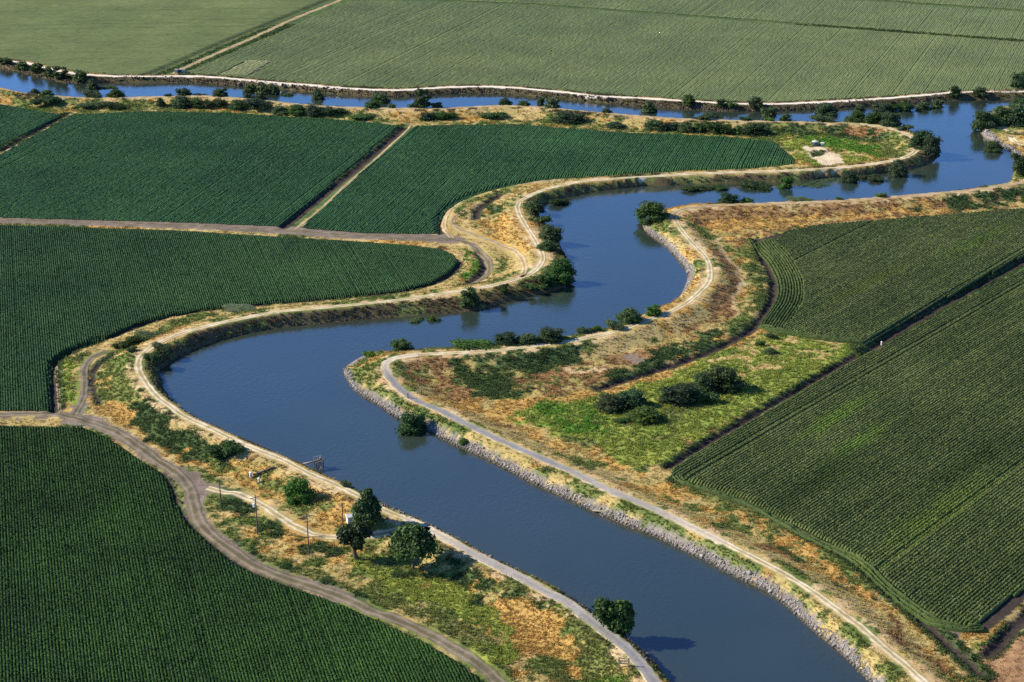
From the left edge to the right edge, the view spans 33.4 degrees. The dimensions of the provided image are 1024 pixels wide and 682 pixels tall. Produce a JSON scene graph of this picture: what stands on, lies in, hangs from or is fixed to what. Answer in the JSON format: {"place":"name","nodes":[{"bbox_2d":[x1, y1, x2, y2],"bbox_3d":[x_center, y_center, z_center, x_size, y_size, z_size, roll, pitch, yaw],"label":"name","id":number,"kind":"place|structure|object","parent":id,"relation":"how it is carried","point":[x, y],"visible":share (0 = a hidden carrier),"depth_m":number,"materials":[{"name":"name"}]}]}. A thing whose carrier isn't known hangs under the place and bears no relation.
{"place":"outdoors","nodes":[
{"label":"outdoors","id":0,"kind":"place"},
{"bbox_2d":[69,350,107,413],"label":"farm track","id":1,"kind":"structure","parent":0,"point":[84,382],"depth_m":467.61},
{"bbox_2d":[0,218,493,283],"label":"farm track","id":2,"kind":"structure","parent":0,"point":[487,259],"depth_m":586.84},
{"bbox_2d":[0,411,508,681],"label":"farm track","id":3,"kind":"structure","parent":0,"point":[197,518],"depth_m":374.93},
{"bbox_2d":[171,0,341,74],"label":"farm track","id":4,"kind":"structure","parent":0,"point":[246,40],"depth_m":874.69,"materials":[{"name":"beige soil"}]},
{"bbox_2d":[134,290,455,519],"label":"levee road","id":5,"kind":"structure","parent":0,"point":[147,385],"depth_m":449.48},
{"bbox_2d":[204,486,427,540],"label":"farm track","id":6,"kind":"structure","parent":0,"point":[287,521],"depth_m":394.29,"materials":[{"name":"beige soil"}]},
{"bbox_2d":[294,119,412,228],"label":"farm track","id":7,"kind":"structure","parent":0,"point":[354,177],"depth_m":643.80,"materials":[{"name":"beige soil"}]},
{"bbox_2d":[0,88,858,124],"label":"levee road","id":8,"kind":"structure","parent":0,"point":[465,107],"depth_m":732.26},
{"bbox_2d":[449,204,528,276],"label":"farm track","id":9,"kind":"structure","parent":0,"point":[520,257],"depth_m":573.71,"materials":[{"name":"beige soil"}]},
{"bbox_2d":[440,180,567,237],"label":"farm track","id":10,"kind":"structure","parent":0,"point":[445,230],"depth_m":602.01,"materials":[{"name":"beige soil"}]},
{"bbox_2d":[0,68,1014,681],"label":"river water","id":11,"kind":"structure","parent":0,"point":[290,392],"depth_m":451.31,"materials":[{"name":"blue liquid"}]},
{"bbox_2d":[0,0,1023,681],"bbox_3d":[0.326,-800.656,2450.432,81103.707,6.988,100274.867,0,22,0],"label":"ground","id":12,"kind":"structure","parent":0,"point":[1010,614],"depth_m":464.55,"materials":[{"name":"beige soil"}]},
{"bbox_2d":[0,104,59,145],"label":"crop rows","id":13,"kind":"object","parent":12,"relation":"on","point":[15,122],"visible":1,"depth_m":722.22,"materials":[{"name":"green plant"}]},
{"bbox_2d":[28,95,61,105],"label":"shrub","id":14,"kind":"object","parent":12,"relation":"on","point":[47,100],"visible":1,"depth_m":743.43,"materials":[{"name":"green plant"}]},
{"bbox_2d":[51,66,68,78],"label":"shrub","id":15,"kind":"object","parent":12,"relation":"on","point":[61,75],"visible":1,"depth_m":789.37,"materials":[{"name":"green plant"}]},
{"bbox_2d":[72,69,88,80],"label":"shrub","id":16,"kind":"object","parent":12,"relation":"on","point":[79,75],"visible":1,"depth_m":785.96,"materials":[{"name":"green plant"}]},
{"bbox_2d":[132,329,163,341],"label":"shrub","id":17,"kind":"object","parent":12,"relation":"on","point":[146,335],"visible":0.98,"depth_m":495.46,"materials":[{"name":"green plant"}]},
{"bbox_2d":[142,350,162,361],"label":"shrub","id":18,"kind":"object","parent":12,"relation":"on","point":[155,356],"visible":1,"depth_m":475.86,"materials":[{"name":"green plant"}]},
{"bbox_2d":[150,341,171,351],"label":"shrub","id":19,"kind":"object","parent":12,"relation":"on","point":[166,347],"visible":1,"depth_m":481.99,"materials":[{"name":"green plant"}]},
{"bbox_2d":[0,0,333,74],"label":"crop rows","id":20,"kind":"object","parent":12,"relation":"on","point":[138,37],"visible":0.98,"depth_m":893.58,"materials":[{"name":"green plant"}]},
{"bbox_2d":[170,95,193,108],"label":"shrub","id":21,"kind":"object","parent":12,"relation":"on","point":[180,102],"visible":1,"depth_m":741.71,"materials":[{"name":"green plant"}]},
{"bbox_2d":[0,111,397,226],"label":"crop rows","id":22,"kind":"object","parent":12,"relation":"on","point":[137,166],"visible":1,"depth_m":659.83,"materials":[{"name":"green plant"}]},
{"bbox_2d":[202,98,227,107],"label":"shrub","id":23,"kind":"object","parent":12,"relation":"on","point":[218,102],"visible":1,"depth_m":740.78,"materials":[{"name":"green plant"}]},
{"bbox_2d":[202,438,244,456],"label":"shrub","id":24,"kind":"object","parent":12,"relation":"on","point":[229,447],"visible":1,"depth_m":421.22,"materials":[{"name":"green plant"}]},
{"bbox_2d":[0,225,457,410],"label":"crop rows","id":25,"kind":"object","parent":12,"relation":"on","point":[410,263],"visible":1,"depth_m":544.03,"materials":[{"name":"green plant"}]},
{"bbox_2d":[226,99,248,110],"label":"shrub","id":26,"kind":"object","parent":12,"relation":"on","point":[235,104],"visible":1,"depth_m":738.66,"materials":[{"name":"green plant"}]},
{"bbox_2d":[221,303,256,311],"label":"shrub","id":27,"kind":"object","parent":12,"relation":"on","point":[233,307],"visible":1,"depth_m":518.93,"materials":[{"name":"green plant"}]},
{"bbox_2d":[0,425,482,681],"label":"crop rows","id":28,"kind":"object","parent":12,"relation":"on","point":[431,659],"visible":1,"depth_m":359.93,"materials":[{"name":"green plant"}]},
{"bbox_2d":[221,59,271,74],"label":"crop rows","id":29,"kind":"object","parent":12,"relation":"on","point":[248,67],"visible":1,"depth_m":811.87,"materials":[{"name":"green plant"}]},
{"bbox_2d":[241,98,271,109],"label":"shrub","id":30,"kind":"object","parent":12,"relation":"on","point":[253,103],"visible":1,"depth_m":734.97,"materials":[{"name":"green plant"}]},
{"bbox_2d":[150,311,395,405],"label":"riprap","id":31,"kind":"object","parent":12,"relation":"on","point":[206,340],"visible":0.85,"depth_m":494.78,"materials":[{"name":"grey stone"}]},
{"bbox_2d":[286,104,306,115],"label":"shrub","id":32,"kind":"object","parent":12,"relation":"on","point":[297,109],"visible":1,"depth_m":729.78,"materials":[{"name":"green plant"}]},
{"bbox_2d":[282,476,317,505],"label":"shrub","id":33,"kind":"object","parent":12,"relation":"on","point":[298,487],"visible":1,"depth_m":400.78,"materials":[{"name":"green plant"}]},
{"bbox_2d":[304,104,324,116],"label":"shrub","id":34,"kind":"object","parent":12,"relation":"on","point":[311,109],"visible":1,"depth_m":728.00,"materials":[{"name":"green plant"}]},
{"bbox_2d":[335,521,373,559],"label":"tree","id":35,"kind":"object","parent":12,"relation":"on","point":[352,535],"visible":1,"depth_m":374.20,"materials":[{"name":"green plant"}]},
{"bbox_2d":[350,487,382,531],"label":"tree","id":36,"kind":"object","parent":12,"relation":"on","point":[366,507],"visible":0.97,"depth_m":384.77,"materials":[{"name":"green plant"}]},
{"bbox_2d":[390,338,415,351],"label":"shrub","id":37,"kind":"object","parent":12,"relation":"on","point":[401,344],"visible":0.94,"depth_m":486.14,"materials":[{"name":"green plant"}]},
{"bbox_2d":[395,410,429,435],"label":"shrub","id":38,"kind":"object","parent":12,"relation":"on","point":[412,425],"visible":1,"depth_m":437.94,"materials":[{"name":"green plant"}]},
{"bbox_2d":[388,521,437,568],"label":"tree","id":39,"kind":"object","parent":12,"relation":"on","point":[411,540],"visible":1,"depth_m":369.47,"materials":[{"name":"green plant"}]},
{"bbox_2d":[413,88,431,107],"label":"shrub","id":40,"kind":"object","parent":12,"relation":"on","point":[423,102],"visible":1,"depth_m":732.58,"materials":[{"name":"green plant"}]},
{"bbox_2d":[459,286,479,307],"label":"shrub","id":41,"kind":"object","parent":12,"relation":"on","point":[469,295],"visible":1,"depth_m":518.31,"materials":[{"name":"green plant"}]},
{"bbox_2d":[449,338,494,350],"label":"shrub","id":42,"kind":"object","parent":12,"relation":"on","point":[473,343],"visible":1,"depth_m":485.27,"materials":[{"name":"green plant"}]},
{"bbox_2d":[478,111,507,118],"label":"shrub","id":43,"kind":"object","parent":12,"relation":"on","point":[501,114],"visible":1,"depth_m":724.78,"materials":[{"name":"green plant"}]},
{"bbox_2d":[492,331,517,345],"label":"shrub","id":44,"kind":"object","parent":12,"relation":"on","point":[506,338],"visible":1,"depth_m":486.42,"materials":[{"name":"green plant"}]},
{"bbox_2d":[0,64,1022,111],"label":"riprap","id":45,"kind":"object","parent":12,"relation":"on","point":[464,91],"visible":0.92,"depth_m":765.61,"materials":[{"name":"grey stone"}]},
{"bbox_2d":[0,23,1023,681],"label":"green weeds","id":46,"kind":"object","parent":12,"relation":"on","point":[596,423],"visible":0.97,"depth_m":451.35,"materials":[{"name":"green plant"}]},
{"bbox_2d":[377,499,659,667],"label":"riprap","id":47,"kind":"object","parent":12,"relation":"on","point":[491,556],"visible":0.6,"depth_m":373.86,"materials":[{"name":"grey stone"}]},
{"bbox_2d":[517,333,538,345],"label":"shrub","id":48,"kind":"object","parent":12,"relation":"on","point":[528,339],"visible":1,"depth_m":486.51,"materials":[{"name":"green plant"}]},
{"bbox_2d":[524,199,546,213],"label":"shrub","id":49,"kind":"object","parent":12,"relation":"on","point":[534,205],"visible":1,"depth_m":603.22,"materials":[{"name":"green plant"}]},
{"bbox_2d":[535,240,557,251],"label":"shrub","id":50,"kind":"object","parent":12,"relation":"on","point":[545,245],"visible":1,"depth_m":561.62,"materials":[{"name":"green plant"}]},
{"bbox_2d":[535,273,558,288],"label":"shrub","id":51,"kind":"object","parent":12,"relation":"on","point":[548,280],"visible":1,"depth_m":534.22,"materials":[{"name":"green plant"}]},
{"bbox_2d":[302,123,794,233],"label":"crop rows","id":52,"kind":"object","parent":12,"relation":"on","point":[406,190],"visible":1,"depth_m":663.44,"materials":[{"name":"green plant"}]},
{"bbox_2d":[536,223,564,242],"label":"shrub","id":53,"kind":"object","parent":12,"relation":"on","point":[551,233],"visible":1,"depth_m":572.86,"materials":[{"name":"green plant"}]},
{"bbox_2d":[535,326,566,344],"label":"shrub","id":54,"kind":"object","parent":12,"relation":"on","point":[551,335],"visible":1,"depth_m":487.96,"materials":[{"name":"green plant"}]},
{"bbox_2d":[544,97,561,108],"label":"shrub","id":55,"kind":"object","parent":12,"relation":"on","point":[552,103],"visible":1,"depth_m":733.14,"materials":[{"name":"green plant"}]},
{"bbox_2d":[548,258,576,285],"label":"shrub","id":56,"kind":"object","parent":12,"relation":"on","point":[564,270],"visible":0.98,"depth_m":538.40,"materials":[{"name":"green plant"}]},
{"bbox_2d":[548,110,587,124],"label":"shrub","id":57,"kind":"object","parent":12,"relation":"on","point":[571,118],"visible":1,"depth_m":718.71,"materials":[{"name":"green plant"}]},
{"bbox_2d":[186,1,1023,101],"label":"crop rows","id":58,"kind":"object","parent":12,"relation":"on","point":[397,44],"visible":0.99,"depth_m":837.07,"materials":[{"name":"green plant"}]},
{"bbox_2d":[592,392,626,414],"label":"shrub","id":59,"kind":"object","parent":12,"relation":"on","point":[610,402],"visible":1,"depth_m":449.83,"materials":[{"name":"green plant"}]},
{"bbox_2d":[343,367,880,681],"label":"riprap","id":60,"kind":"object","parent":12,"relation":"on","point":[701,555],"visible":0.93,"depth_m":387.48,"materials":[{"name":"grey stone"}]},
{"bbox_2d":[591,596,636,636],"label":"tree","id":61,"kind":"object","parent":12,"relation":"on","point":[617,617],"visible":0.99,"depth_m":344.31,"materials":[{"name":"green plant"}]},
{"bbox_2d":[603,318,624,329],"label":"shrub","id":62,"kind":"object","parent":12,"relation":"on","point":[618,325],"visible":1,"depth_m":496.73,"materials":[{"name":"green plant"}]},
{"bbox_2d":[614,307,643,324],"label":"shrub","id":63,"kind":"object","parent":12,"relation":"on","point":[628,315],"visible":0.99,"depth_m":501.50,"materials":[{"name":"green plant"}]},
{"bbox_2d":[615,387,648,410],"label":"shrub","id":64,"kind":"object","parent":12,"relation":"on","point":[633,398],"visible":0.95,"depth_m":451.41,"materials":[{"name":"green plant"}]},
{"bbox_2d":[624,404,663,425],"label":"shrub","id":65,"kind":"object","parent":12,"relation":"on","point":[645,415],"visible":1,"depth_m":443.24,"materials":[{"name":"green plant"}]},
{"bbox_2d":[633,200,672,225],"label":"shrub","id":66,"kind":"object","parent":12,"relation":"on","point":[653,211],"visible":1,"depth_m":592.86,"materials":[{"name":"green plant"}]},
{"bbox_2d":[645,304,661,316],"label":"shrub","id":67,"kind":"object","parent":12,"relation":"on","point":[654,310],"visible":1,"depth_m":506.91,"materials":[{"name":"green plant"}]},
{"bbox_2d":[643,119,669,130],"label":"shrub","id":68,"kind":"object","parent":12,"relation":"on","point":[654,125],"visible":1,"depth_m":707.60,"materials":[{"name":"green plant"}]},
{"bbox_2d":[645,230,694,293],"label":"riprap","id":69,"kind":"object","parent":12,"relation":"on","point":[668,247],"visible":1,"depth_m":563.38,"materials":[{"name":"grey stone"}]},
{"bbox_2d":[655,381,701,406],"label":"shrub","id":70,"kind":"object","parent":12,"relation":"on","point":[679,393],"visible":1,"depth_m":453.08,"materials":[{"name":"green plant"}]},
{"bbox_2d":[676,121,694,133],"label":"shrub","id":71,"kind":"object","parent":12,"relation":"on","point":[685,127],"visible":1,"depth_m":704.91,"materials":[{"name":"green plant"}]},
{"bbox_2d":[690,371,719,393],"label":"shrub","id":72,"kind":"object","parent":12,"relation":"on","point":[704,379],"visible":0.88,"depth_m":460.30,"materials":[{"name":"green plant"}]},
{"bbox_2d":[691,387,721,401],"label":"shrub","id":73,"kind":"object","parent":12,"relation":"on","point":[703,395],"visible":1,"depth_m":454.52,"materials":[{"name":"green plant"}]},
{"bbox_2d":[698,121,732,132],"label":"shrub","id":74,"kind":"object","parent":12,"relation":"on","point":[715,127],"visible":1,"depth_m":702.01,"materials":[{"name":"green plant"}]},
{"bbox_2d":[701,364,748,393],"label":"shrub","id":75,"kind":"object","parent":12,"relation":"on","point":[730,383],"visible":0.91,"depth_m":460.56,"materials":[{"name":"green plant"}]},
{"bbox_2d":[716,192,739,203],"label":"shrub","id":76,"kind":"object","parent":12,"relation":"on","point":[729,199],"visible":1,"depth_m":609.51,"materials":[{"name":"green plant"}]},
{"bbox_2d":[461,0,1023,38],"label":"crop rows","id":77,"kind":"object","parent":12,"relation":"on","point":[941,19],"visible":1,"depth_m":931.84,"materials":[{"name":"green plant"}]},
{"bbox_2d":[735,178,772,190],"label":"shrub","id":78,"kind":"object","parent":12,"relation":"on","point":[759,185],"visible":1,"depth_m":634.93,"materials":[{"name":"green plant"}]},
{"bbox_2d":[740,122,769,136],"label":"shrub","id":79,"kind":"object","parent":12,"relation":"on","point":[753,128],"visible":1,"depth_m":699.80,"materials":[{"name":"green plant"}]},
{"bbox_2d":[776,176,795,188],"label":"shrub","id":80,"kind":"object","parent":12,"relation":"on","point":[788,182],"visible":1,"depth_m":635.31,"materials":[{"name":"green plant"}]},
{"bbox_2d":[751,238,863,344],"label":"crop rows","id":81,"kind":"object","parent":12,"relation":"on","point":[778,255],"visible":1,"depth_m":528.44,"materials":[{"name":"green plant"}]},
{"bbox_2d":[799,178,837,188],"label":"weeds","id":82,"kind":"object","parent":12,"relation":"on","point":[817,184],"visible":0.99,"depth_m":640.20,"materials":[{"name":"green plant"}]},
{"bbox_2d":[815,101,838,116],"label":"shrub","id":83,"kind":"object","parent":12,"relation":"on","point":[829,110],"visible":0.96,"depth_m":733.00,"materials":[{"name":"green plant"}]},
{"bbox_2d":[671,474,986,632],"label":"crop rows","id":84,"kind":"object","parent":12,"relation":"on","point":[908,604],"visible":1,"depth_m":373.10,"materials":[{"name":"green plant"}]},
{"bbox_2d":[669,269,1023,624],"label":"crop rows","id":85,"kind":"object","parent":12,"relation":"on","point":[898,462],"visible":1,"depth_m":422.14,"materials":[{"name":"green plant"}]},
{"bbox_2d":[839,170,859,183],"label":"shrub","id":86,"kind":"object","parent":12,"relation":"on","point":[850,177],"visible":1,"depth_m":641.76,"materials":[{"name":"green plant"}]},
{"bbox_2d":[843,110,866,122],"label":"shrub","id":87,"kind":"object","parent":12,"relation":"on","point":[857,116],"visible":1,"depth_m":711.48,"materials":[{"name":"green plant"}]},
{"bbox_2d":[862,111,884,124],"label":"shrub","id":88,"kind":"object","parent":12,"relation":"on","point":[873,117],"visible":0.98,"depth_m":709.06,"materials":[{"name":"green plant"}]},
{"bbox_2d":[878,111,904,127],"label":"shrub","id":89,"kind":"object","parent":12,"relation":"on","point":[892,119],"visible":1,"depth_m":704.75,"materials":[{"name":"green plant"}]},
{"bbox_2d":[885,159,908,177],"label":"shrub","id":90,"kind":"object","parent":12,"relation":"on","point":[897,169],"visible":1,"depth_m":647.91,"materials":[{"name":"green plant"}]},
{"bbox_2d":[774,208,1023,344],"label":"crop rows","id":91,"kind":"object","parent":12,"relation":"on","point":[867,280],"visible":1,"depth_m":555.92,"materials":[{"name":"green plant"}]},
{"bbox_2d":[888,101,915,111],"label":"shrub","id":92,"kind":"object","parent":12,"relation":"on","point":[902,106],"visible":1,"depth_m":738.90,"materials":[{"name":"green plant"}]},
{"bbox_2d":[907,129,934,149],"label":"shrub","id":93,"kind":"object","parent":12,"relation":"on","point":[916,140],"visible":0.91,"depth_m":673.10,"materials":[{"name":"green plant"}]},
{"bbox_2d":[920,133,943,157],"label":"shrub","id":94,"kind":"object","parent":12,"relation":"on","point":[932,143],"visible":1,"depth_m":667.81,"materials":[{"name":"green plant"}]},
{"bbox_2d":[892,0,1023,9],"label":"crop rows","id":95,"kind":"object","parent":12,"relation":"on","point":[1012,4],"visible":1,"depth_m":957.47,"materials":[{"name":"green plant"}]},
{"bbox_2d":[969,109,993,131],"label":"shrub","id":96,"kind":"object","parent":12,"relation":"on","point":[979,122],"visible":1,"depth_m":706.21,"materials":[{"name":"green plant"}]},
{"bbox_2d":[982,140,1004,152],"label":"shrub","id":97,"kind":"object","parent":12,"relation":"on","point":[995,145],"visible":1,"depth_m":680.57,"materials":[{"name":"green plant"}]},
{"bbox_2d":[990,104,1011,126],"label":"shrub","id":98,"kind":"object","parent":12,"relation":"on","point":[998,118],"visible":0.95,"depth_m":709.10,"materials":[{"name":"green plant"}]},
{"bbox_2d":[1002,102,1023,126],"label":"shrub","id":99,"kind":"object","parent":12,"relation":"on","point":[1017,111],"visible":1,"depth_m":708.43,"materials":[{"name":"green plant"}]},
{"bbox_2d":[1009,71,1023,88],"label":"shrub","id":100,"kind":"object","parent":12,"relation":"on","point":[1018,78],"visible":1,"depth_m":772.98,"materials":[{"name":"green plant"}]},
{"bbox_2d":[1010,152,1023,174],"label":"shrub","id":101,"kind":"object","parent":12,"relation":"on","point":[1018,164],"visible":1,"depth_m":645.40,"materials":[{"name":"green plant"}]},
{"bbox_2d":[12,61,1023,104],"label":"levee road","id":102,"kind":"structure","parent":0,"point":[414,89],"depth_m":766.08,"materials":[{"name":"beige gravel"}]},
{"bbox_2d":[402,516,661,681],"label":"levee road","id":103,"kind":"structure","parent":0,"point":[639,662],"depth_m":357.47,"materials":[{"name":"grey gravel"}]},
{"bbox_2d":[380,353,727,545],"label":"levee road","id":104,"kind":"structure","parent":0,"point":[389,376],"depth_m":419.20,"materials":[{"name":"grey gravel"}]},
{"bbox_2d":[454,175,654,292],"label":"levee road","id":105,"kind":"structure","parent":0,"point":[533,238],"depth_m":586.61,"materials":[{"name":"beige soil"}]},
{"bbox_2d":[418,221,713,355],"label":"levee road","id":106,"kind":"structure","parent":0,"point":[709,278],"depth_m":505.63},
{"bbox_2d":[654,123,919,177],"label":"levee road","id":107,"kind":"structure","parent":0,"point":[833,172],"depth_m":648.01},
{"bbox_2d":[722,542,928,681],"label":"levee road","id":108,"kind":"structure","parent":0,"point":[894,656],"depth_m":352.32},
{"bbox_2d":[669,181,1023,220],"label":"levee road","id":109,"kind":"structure","parent":0,"point":[675,215],"depth_m":610.68,"materials":[{"name":"beige soil"}]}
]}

